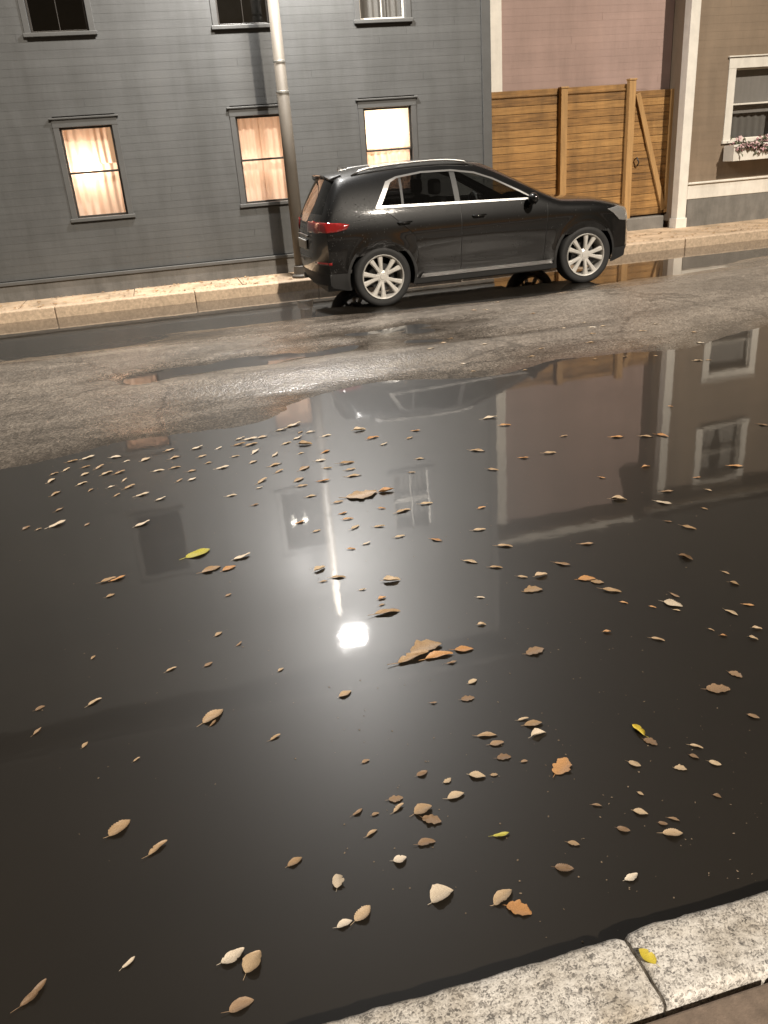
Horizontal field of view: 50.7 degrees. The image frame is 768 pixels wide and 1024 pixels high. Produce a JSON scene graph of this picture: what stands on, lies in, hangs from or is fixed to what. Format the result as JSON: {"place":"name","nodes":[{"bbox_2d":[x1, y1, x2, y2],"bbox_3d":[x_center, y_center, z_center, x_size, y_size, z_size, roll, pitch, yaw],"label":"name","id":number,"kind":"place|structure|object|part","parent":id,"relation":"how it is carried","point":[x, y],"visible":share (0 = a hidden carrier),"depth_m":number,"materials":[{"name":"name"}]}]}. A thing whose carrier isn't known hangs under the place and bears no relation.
{"place":"outdoors","nodes":[
{"label":"outdoors","id":0,"kind":"place"},
{"bbox_2d":[0,0,492,302],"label":"grey house","id":1,"kind":"structure","parent":0,"point":[140,143],"depth_m":11.61,"materials":[{"name":"paint"}]},
{"bbox_2d":[17,0,97,37],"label":"window","id":2,"kind":"structure","parent":1,"relation":"in","point":[23,6],"depth_m":10.60,"materials":[{"name":"grey paint"}]},
{"bbox_2d":[48,114,135,222],"bbox_3d":[-4.074,-4.816,11.395,0.910,1.335,0.228,-10,24,-12],"label":"window","id":3,"kind":"structure","parent":1,"relation":"in","point":[97,188],"depth_m":11.42,"materials":[{"name":"grey paint"}]},
{"bbox_2d":[209,0,269,29],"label":"window","id":4,"kind":"structure","parent":1,"relation":"in","point":[213,3],"depth_m":11.11,"materials":[{"name":"grey paint"}]},
{"bbox_2d":[226,104,287,207],"bbox_3d":[-1.776,-5.214,11.897,0.890,1.335,0.228,-10,24,-12],"label":"window","id":5,"kind":"structure","parent":1,"relation":"in","point":[256,132],"depth_m":11.93,"materials":[{"name":"grey paint"}]},
{"bbox_2d":[354,0,412,23],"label":"window","id":6,"kind":"structure","parent":1,"relation":"in","point":[366,11],"depth_m":11.62,"materials":[{"name":"grey paint"}]},
{"bbox_2d":[355,96,418,164],"bbox_3d":[0.060,-5.538,12.313,0.950,1.335,0.257,-10,24,-12],"label":"window","id":7,"kind":"structure","parent":1,"relation":"in","point":[388,128],"depth_m":12.29,"materials":[{"name":"glass"}]},
{"bbox_2d":[0,239,767,1023],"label":"water","id":8,"kind":"structure","parent":0,"point":[234,807],"depth_m":2.89,"materials":[{"name":"liquid"}]},
{"bbox_2d":[11,978,45,1012],"bbox_3d":[-0.799,1.098,1.836,0.023,0.009,0.094,8,26,29],"label":"fallen leaf","id":9,"kind":"object","parent":8,"relation":"on","point":[31,995],"visible":1,"depth_m":1.84,"materials":[{"name":"plant"}]},
{"bbox_2d":[45,520,64,528],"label":"fallen leaf","id":10,"kind":"object","parent":8,"relation":"on","point":[59,522],"visible":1,"depth_m":4.35,"materials":[{"name":"plant"}]},
{"bbox_2d":[86,698,100,706],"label":"fallen leaf","id":11,"kind":"object","parent":8,"relation":"on","point":[92,701],"visible":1,"depth_m":2.86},
{"bbox_2d":[99,576,115,582],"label":"fallen leaf","id":12,"kind":"object","parent":8,"relation":"on","point":[106,579],"visible":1,"depth_m":3.71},
{"bbox_2d":[104,819,129,837],"bbox_3d":[-0.752,0.894,2.289,0.043,0.010,0.090,13,28,33],"label":"fallen leaf","id":13,"kind":"object","parent":8,"relation":"on","point":[118,827],"visible":1,"depth_m":2.30,"materials":[{"name":"plant"}]},
{"bbox_2d":[119,956,134,970],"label":"fallen leaf","id":14,"kind":"object","parent":8,"relation":"on","point":[129,961],"visible":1,"depth_m":1.90,"materials":[{"name":"plant"}]},
{"bbox_2d":[145,840,166,856],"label":"fallen leaf","id":15,"kind":"object","parent":8,"relation":"on","point":[156,847],"visible":1,"depth_m":2.22,"materials":[{"name":"plant"}]},
{"bbox_2d":[179,548,209,559],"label":"fallen leaf","id":16,"kind":"object","parent":8,"relation":"on","point":[201,551],"visible":1,"depth_m":3.90,"materials":[{"name":"plant"}]},
{"bbox_2d":[196,566,219,573],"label":"fallen leaf","id":17,"kind":"object","parent":8,"relation":"on","point":[209,568],"visible":1,"depth_m":3.74,"materials":[{"name":"plant"}]},
{"bbox_2d":[197,709,222,726],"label":"fallen leaf","id":18,"kind":"object","parent":8,"relation":"on","point":[211,715],"visible":1,"depth_m":2.74,"materials":[{"name":"plant"}]},
{"bbox_2d":[220,565,234,571],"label":"fallen leaf","id":19,"kind":"object","parent":8,"relation":"on","point":[227,567],"visible":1,"depth_m":3.74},
{"bbox_2d":[217,947,243,964],"bbox_3d":[-0.357,1.040,1.893,0.072,0.006,0.032,-19,28,-30],"label":"fallen leaf","id":20,"kind":"object","parent":8,"relation":"on","point":[231,956],"visible":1,"depth_m":1.90,"materials":[{"name":"plant"}]},
{"bbox_2d":[222,996,253,1012],"bbox_3d":[-0.323,1.086,1.784,0.074,0.006,0.030,-15,26,-23],"label":"fallen leaf","id":21,"kind":"object","parent":8,"relation":"on","point":[238,1004],"visible":1,"depth_m":1.79,"materials":[{"name":"plant"}]},
{"bbox_2d":[230,552,249,560],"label":"fallen leaf","id":22,"kind":"object","parent":8,"relation":"on","point":[239,556],"visible":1,"depth_m":3.83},
{"bbox_2d":[242,950,260,979],"bbox_3d":[-0.304,1.044,1.871,0.047,0.011,0.066,-8,24,-9],"label":"fallen leaf","id":23,"kind":"object","parent":8,"relation":"on","point":[251,961],"visible":1,"depth_m":1.88,"materials":[{"name":"plant"}]},
{"bbox_2d":[285,857,301,867],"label":"fallen leaf","id":24,"kind":"object","parent":8,"relation":"on","point":[294,861],"visible":1,"depth_m":2.14,"materials":[{"name":"plant"}]},
{"bbox_2d":[298,440,311,443],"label":"fallen leaf","id":25,"kind":"object","parent":8,"relation":"on","point":[303,442],"visible":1,"depth_m":5.29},
{"bbox_2d":[312,566,324,571],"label":"fallen leaf","id":26,"kind":"object","parent":8,"relation":"on","point":[318,568],"visible":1,"depth_m":3.66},
{"bbox_2d":[332,874,343,890],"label":"fallen leaf","id":27,"kind":"object","parent":8,"relation":"on","point":[337,880],"visible":1,"depth_m":2.07,"materials":[{"name":"plant"}]},
{"bbox_2d":[334,919,352,927],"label":"fallen leaf","id":28,"kind":"object","parent":8,"relation":"on","point":[343,922],"visible":1,"depth_m":1.96,"materials":[{"name":"plant"}]},
{"bbox_2d":[339,690,350,696],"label":"fallen leaf","id":29,"kind":"object","parent":8,"relation":"on","point":[343,693],"visible":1,"depth_m":2.80,"materials":[{"name":"plant"}]},
{"bbox_2d":[336,461,353,463],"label":"fallen leaf","id":30,"kind":"object","parent":8,"relation":"on","point":[342,462],"visible":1,"depth_m":4.91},
{"bbox_2d":[338,490,376,498],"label":"fallen leaf","id":31,"kind":"object","parent":8,"relation":"on","point":[361,494],"visible":1,"depth_m":4.44,"materials":[{"name":"plant"}]},
{"bbox_2d":[351,905,370,924],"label":"fallen leaf","id":32,"kind":"object","parent":8,"relation":"on","point":[363,912],"visible":1,"depth_m":1.98,"materials":[{"name":"plant"}]},
{"bbox_2d":[363,829,376,837],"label":"fallen leaf","id":33,"kind":"object","parent":8,"relation":"on","point":[371,832],"visible":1,"depth_m":2.22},
{"bbox_2d":[375,487,393,492],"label":"fallen leaf","id":34,"kind":"object","parent":8,"relation":"on","point":[383,489],"visible":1,"depth_m":4.46,"materials":[{"name":"plant"}]},
{"bbox_2d":[371,608,399,614],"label":"fallen leaf","id":35,"kind":"object","parent":8,"relation":"on","point":[381,611],"visible":1,"depth_m":3.28,"materials":[{"name":"plant"}]},
{"bbox_2d":[380,575,399,580],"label":"fallen leaf","id":36,"kind":"object","parent":8,"relation":"on","point":[389,578],"visible":1,"depth_m":3.52,"materials":[{"name":"plant"}]},
{"bbox_2d":[19,439,761,942],"bbox_3d":[-0.260,0.166,3.868,4.475,0.002,3.967,1,24,12],"label":"floating debris","id":37,"kind":"object","parent":8,"relation":"on","point":[547,791],"visible":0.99,"depth_m":2.36,"materials":[{"name":"brown plant"}]},
{"bbox_2d":[388,795,402,801],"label":"fallen leaf","id":38,"kind":"object","parent":8,"relation":"on","point":[393,798],"visible":1,"depth_m":2.33,"materials":[{"name":"plant"}]},
{"bbox_2d":[393,803,402,812],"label":"fallen leaf","id":39,"kind":"object","parent":8,"relation":"on","point":[397,807],"visible":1,"depth_m":2.29,"materials":[{"name":"plant"}]},
{"bbox_2d":[393,855,405,862],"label":"fallen leaf","id":40,"kind":"object","parent":8,"relation":"on","point":[399,858],"visible":1,"depth_m":2.12,"materials":[{"name":"plant"}]},
{"bbox_2d":[387,649,427,664],"bbox_3d":[0.086,0.531,2.962,0.168,0.014,0.041,-14,25,-20],"label":"fallen leaf","id":41,"kind":"object","parent":8,"relation":"on","point":[410,656],"visible":1,"depth_m":2.98,"materials":[{"name":"plant"}]},
{"bbox_2d":[414,770,426,776],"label":"fallen leaf","id":42,"kind":"object","parent":8,"relation":"on","point":[421,772],"visible":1,"depth_m":2.41,"materials":[{"name":"plant"}]},
{"bbox_2d":[409,803,431,816],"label":"fallen leaf","id":43,"kind":"object","parent":8,"relation":"on","point":[420,808],"visible":1,"depth_m":2.28,"materials":[{"name":"plant"}]},
{"bbox_2d":[406,639,440,653],"bbox_3d":[0.149,0.506,3.013,0.099,0.012,0.112,9,27,28],"label":"fallen leaf","id":44,"kind":"object","parent":8,"relation":"on","point":[426,644],"visible":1,"depth_m":3.03,"materials":[{"name":"plant"}]},
{"bbox_2d":[414,838,435,845],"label":"fallen leaf","id":45,"kind":"object","parent":8,"relation":"on","point":[424,841],"visible":1,"depth_m":2.17,"materials":[{"name":"plant"}]},
{"bbox_2d":[418,814,440,823],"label":"fallen leaf","id":46,"kind":"object","parent":8,"relation":"on","point":[430,818],"visible":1,"depth_m":2.24,"materials":[{"name":"plant"}]},
{"bbox_2d":[422,651,452,659],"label":"fallen leaf","id":47,"kind":"object","parent":8,"relation":"on","point":[434,654],"visible":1,"depth_m":2.98,"materials":[{"name":"plant"}]},
{"bbox_2d":[428,884,452,904],"bbox_3d":[0.140,0.949,2.007,0.056,0.014,0.060,2,24,14],"label":"fallen leaf","id":48,"kind":"object","parent":8,"relation":"on","point":[439,892],"visible":1,"depth_m":2.02,"materials":[{"name":"plant"}]},
{"bbox_2d":[443,778,450,782],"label":"fallen leaf","id":49,"kind":"object","parent":8,"relation":"on","point":[447,780],"visible":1,"depth_m":2.38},
{"bbox_2d":[444,791,463,798],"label":"fallen leaf","id":50,"kind":"object","parent":8,"relation":"on","point":[453,794],"visible":1,"depth_m":2.32,"materials":[{"name":"plant"}]},
{"bbox_2d":[450,645,472,650],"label":"fallen leaf","id":51,"kind":"object","parent":8,"relation":"on","point":[463,648],"visible":1,"depth_m":3.00,"materials":[{"name":"plant"}]},
{"bbox_2d":[461,695,473,700],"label":"fallen leaf","id":52,"kind":"object","parent":8,"relation":"on","point":[466,698],"visible":1,"depth_m":2.73,"materials":[{"name":"plant"}]},
{"bbox_2d":[468,679,476,683],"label":"fallen leaf","id":53,"kind":"object","parent":8,"relation":"on","point":[470,681],"visible":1,"depth_m":2.81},
{"bbox_2d":[469,771,484,777],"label":"fallen leaf","id":54,"kind":"object","parent":8,"relation":"on","point":[476,774],"visible":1,"depth_m":2.39,"materials":[{"name":"plant"}]},
{"bbox_2d":[473,731,495,735],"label":"fallen leaf","id":55,"kind":"object","parent":8,"relation":"on","point":[486,733],"visible":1,"depth_m":2.55,"materials":[{"name":"plant"}]},
{"bbox_2d":[489,740,503,745],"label":"fallen leaf","id":56,"kind":"object","parent":8,"relation":"on","point":[495,742],"visible":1,"depth_m":2.51,"materials":[{"name":"plant"}]},
{"bbox_2d":[493,832,508,836],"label":"fallen leaf","id":57,"kind":"object","parent":8,"relation":"on","point":[501,834],"visible":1,"depth_m":2.18,"materials":[{"name":"plant"}]},
{"bbox_2d":[490,889,511,905],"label":"fallen leaf","id":58,"kind":"object","parent":8,"relation":"on","point":[500,896],"visible":1,"depth_m":2.00,"materials":[{"name":"plant"}]},
{"bbox_2d":[493,544,512,546],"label":"fallen leaf","id":59,"kind":"object","parent":8,"relation":"on","point":[503,545],"visible":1,"depth_m":3.75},
{"bbox_2d":[497,753,510,759],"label":"fallen leaf","id":60,"kind":"object","parent":8,"relation":"on","point":[501,756],"visible":1,"depth_m":2.45,"materials":[{"name":"plant"}]},
{"bbox_2d":[505,899,531,915],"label":"fallen leaf","id":61,"kind":"object","parent":8,"relation":"on","point":[517,907],"visible":1,"depth_m":1.96,"materials":[{"name":"plant"}]},
{"bbox_2d":[521,720,541,725],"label":"fallen leaf","id":62,"kind":"object","parent":8,"relation":"on","point":[532,723],"visible":1,"depth_m":2.59,"materials":[{"name":"plant"}]},
{"bbox_2d":[522,585,541,591],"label":"fallen leaf","id":63,"kind":"object","parent":8,"relation":"on","point":[529,588],"visible":1,"depth_m":3.37,"materials":[{"name":"plant"}]},
{"bbox_2d":[526,646,543,654],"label":"fallen leaf","id":64,"kind":"object","parent":8,"relation":"on","point":[533,650],"visible":1,"depth_m":2.96,"materials":[{"name":"plant"}]},
{"bbox_2d":[529,728,545,737],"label":"fallen leaf","id":65,"kind":"object","parent":8,"relation":"on","point":[536,731],"visible":1,"depth_m":2.54,"materials":[{"name":"plant"}]},
{"bbox_2d":[533,572,546,576],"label":"fallen leaf","id":66,"kind":"object","parent":8,"relation":"on","point":[540,573],"visible":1,"depth_m":3.46,"materials":[{"name":"plant"}]},
{"bbox_2d":[550,561,570,564],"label":"fallen leaf","id":67,"kind":"object","parent":8,"relation":"on","point":[563,563],"visible":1,"depth_m":3.54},
{"bbox_2d":[552,757,571,776],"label":"fallen leaf","id":68,"kind":"object","parent":8,"relation":"on","point":[562,765],"visible":1,"depth_m":2.40,"materials":[{"name":"plant"}]},
{"bbox_2d":[551,863,573,870],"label":"fallen leaf","id":69,"kind":"object","parent":8,"relation":"on","point":[562,867],"visible":1,"depth_m":2.06,"materials":[{"name":"plant"}]},
{"bbox_2d":[565,840,579,844],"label":"fallen leaf","id":70,"kind":"object","parent":8,"relation":"on","point":[572,842],"visible":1,"depth_m":2.13,"materials":[{"name":"plant"}]},
{"bbox_2d":[574,575,595,579],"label":"fallen leaf","id":71,"kind":"object","parent":8,"relation":"on","point":[584,577],"visible":1,"depth_m":3.42,"materials":[{"name":"plant"}]},
{"bbox_2d":[589,579,603,582],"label":"fallen leaf","id":72,"kind":"object","parent":8,"relation":"on","point":[597,581],"visible":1,"depth_m":3.39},
{"bbox_2d":[596,587,620,591],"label":"fallen leaf","id":73,"kind":"object","parent":8,"relation":"on","point":[610,589],"visible":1,"depth_m":3.31,"materials":[{"name":"plant"}]},
{"bbox_2d":[608,495,626,499],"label":"fallen leaf","id":74,"kind":"object","parent":8,"relation":"on","point":[618,497],"visible":1,"depth_m":4.14,"materials":[{"name":"plant"}]},
{"bbox_2d":[616,826,629,831],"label":"fallen leaf","id":75,"kind":"object","parent":8,"relation":"on","point":[622,828],"visible":1,"depth_m":2.16,"materials":[{"name":"plant"}]},
{"bbox_2d":[623,873,637,880],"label":"fallen leaf","id":76,"kind":"object","parent":8,"relation":"on","point":[631,877],"visible":1,"depth_m":2.02,"materials":[{"name":"plant"}]},
{"bbox_2d":[625,760,640,765],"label":"fallen leaf","id":77,"kind":"object","parent":8,"relation":"on","point":[632,762],"visible":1,"depth_m":2.39,"materials":[{"name":"plant"}]},
{"bbox_2d":[632,724,646,736],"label":"fallen leaf","id":78,"kind":"object","parent":8,"relation":"on","point":[638,728],"visible":1,"depth_m":2.52,"materials":[{"name":"plant"}]},
{"bbox_2d":[633,808,647,813],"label":"fallen leaf","id":79,"kind":"object","parent":8,"relation":"on","point":[639,810],"visible":1,"depth_m":2.22,"materials":[{"name":"plant"}]},
{"bbox_2d":[642,737,656,744],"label":"fallen leaf","id":80,"kind":"object","parent":8,"relation":"on","point":[650,740],"visible":1,"depth_m":2.47,"materials":[{"name":"plant"}]},
{"bbox_2d":[653,500,671,503],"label":"fallen leaf","id":81,"kind":"object","parent":8,"relation":"on","point":[665,502],"visible":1,"depth_m":4.05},
{"bbox_2d":[659,599,682,606],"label":"fallen leaf","id":82,"kind":"object","parent":8,"relation":"on","point":[671,602],"visible":1,"depth_m":3.19,"materials":[{"name":"plant"}]},
{"bbox_2d":[663,828,682,835],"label":"fallen leaf","id":83,"kind":"object","parent":8,"relation":"on","point":[672,832],"visible":1,"depth_m":2.14,"materials":[{"name":"plant"}]},
{"bbox_2d":[673,764,686,769],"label":"fallen leaf","id":84,"kind":"object","parent":8,"relation":"on","point":[680,767],"visible":1,"depth_m":2.36,"materials":[{"name":"plant"}]},
{"bbox_2d":[676,553,692,559],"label":"fallen leaf","id":85,"kind":"object","parent":8,"relation":"on","point":[686,556],"visible":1,"depth_m":3.52,"materials":[{"name":"plant"}]},
{"bbox_2d":[709,760,720,764],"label":"fallen leaf","id":86,"kind":"object","parent":8,"relation":"on","point":[715,762],"visible":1,"depth_m":2.37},
{"bbox_2d":[706,683,729,692],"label":"fallen leaf","id":87,"kind":"object","parent":8,"relation":"on","point":[714,687],"visible":1,"depth_m":2.68,"materials":[{"name":"plant"}]},
{"bbox_2d":[726,670,741,676],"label":"fallen leaf","id":88,"kind":"object","parent":8,"relation":"on","point":[736,673],"visible":1,"depth_m":2.75,"materials":[{"name":"plant"}]},
{"bbox_2d":[748,713,758,717],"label":"fallen leaf","id":89,"kind":"object","parent":8,"relation":"on","point":[753,715],"visible":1,"depth_m":2.54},
{"bbox_2d":[0,256,767,468],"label":"road","id":90,"kind":"structure","parent":0,"point":[55,406],"depth_m":7.46,"materials":[{"name":"asphalt"}]},
{"bbox_2d":[298,159,627,305],"bbox_3d":[1.055,-3.819,10.713,4.356,1.618,2.155,-10,24,-12],"label":"parked car","id":91,"kind":"object","parent":90,"relation":"on","point":[398,227],"visible":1,"depth_m":9.85,"materials":[{"name":"black paint"}]},
{"bbox_3d":[-0.848,-3.944,10.107,0.265,0.391,1.361,-10,24,-12],"label":"rear window","id":92,"kind":"part","parent":91,"relation":"part of","materials":[{"name":"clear glass"}]},
{"bbox_3d":[0.375,-3.851,9.677,0.915,0.343,0.209,-10,24,-12],"label":"side window","id":93,"kind":"part","parent":91,"relation":"part of","materials":[{"name":"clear glass"}]},
{"bbox_3d":[1.325,-3.992,9.883,0.919,0.361,0.212,-10,24,-12],"label":"front side window","id":94,"kind":"part","parent":91,"relation":"part of","materials":[{"name":"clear glass"}]},
{"bbox_2d":[324,939,663,1023],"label":"kerb stone","id":95,"kind":"object","parent":90,"relation":"on","point":[606,982],"visible":1,"depth_m":1.67,"materials":[{"name":"stone"}]},
{"bbox_2d":[624,891,767,1017],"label":"kerb stone","id":96,"kind":"object","parent":90,"relation":"on","point":[711,954],"visible":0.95,"depth_m":1.74,"materials":[{"name":"stone"}]},
{"bbox_2d":[639,948,659,966],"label":"fallen leaf","id":97,"kind":"object","parent":96,"relation":"on","point":[647,955],"visible":1,"depth_m":1.73,"materials":[{"name":"plant"}]},
{"bbox_2d":[0,218,767,310],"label":"pavement","id":98,"kind":"structure","parent":0,"point":[652,234],"depth_m":12.03,"materials":[{"name":"beige concrete"}]},
{"bbox_2d":[267,0,304,278],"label":"street lamp","id":99,"kind":"object","parent":98,"relation":"on","point":[288,146],"visible":0.83,"depth_m":11.06,"materials":[{"name":"metal"}]},
{"bbox_2d":[0,224,764,308],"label":"leaf litter","id":100,"kind":"object","parent":98,"relation":"on","point":[292,278],"visible":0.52,"depth_m":11.79,"materials":[{"name":"plant"}]},
{"bbox_2d":[491,78,636,218],"bbox_3d":[2.887,-5.934,13.808,2.940,2.430,0.170,-10,24,-12],"label":"wooden fence","id":101,"kind":"object","parent":98,"relation":"on","point":[564,100],"visible":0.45,"depth_m":13.73,"materials":[{"name":"orange wood"}]},
{"bbox_2d":[490,0,674,216],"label":"pink house","id":102,"kind":"structure","parent":98,"relation":"on","point":[543,44],"depth_m":13.34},
{"bbox_2d":[627,215,663,230],"bbox_3d":[3.280,-4.917,14.364,3.570,0.350,0.280,-10,24,-12],"label":"threshold","id":103,"kind":"object","parent":98,"relation":"on","point":[645,222],"visible":0.24,"depth_m":14.51,"materials":[{"name":"concrete"}]},
{"bbox_2d":[646,983,767,1023],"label":"pavement","id":104,"kind":"structure","parent":0,"point":[749,1006],"depth_m":1.62,"materials":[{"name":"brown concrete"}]},
{"bbox_2d":[661,0,767,227],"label":"tan house","id":105,"kind":"structure","parent":0,"point":[719,72],"depth_m":13.92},
{"bbox_2d":[630,89,674,215],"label":"wooden gate","id":106,"kind":"structure","parent":105,"relation":"attached to","point":[655,168],"depth_m":14.20,"materials":[{"name":"orange wood"}]},
{"bbox_2d":[721,54,767,143],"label":"window","id":107,"kind":"structure","parent":105,"relation":"in","point":[746,109],"depth_m":14.00,"materials":[{"name":"white paint"}]},
{"bbox_2d":[730,134,767,156],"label":"flowers","id":108,"kind":"object","parent":105,"relation":"on","point":[758,144],"visible":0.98,"depth_m":13.90,"materials":[{"name":"pink plant"}]},
{"label":"ground","id":109,"kind":"structure","parent":0,"visible":0},
{"bbox_2d":[0,228,767,323],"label":"kerb","id":110,"kind":"structure","parent":109,"relation":"on","point":[96,306],"depth_m":11.35,"materials":[{"name":"stone"}]}
]}

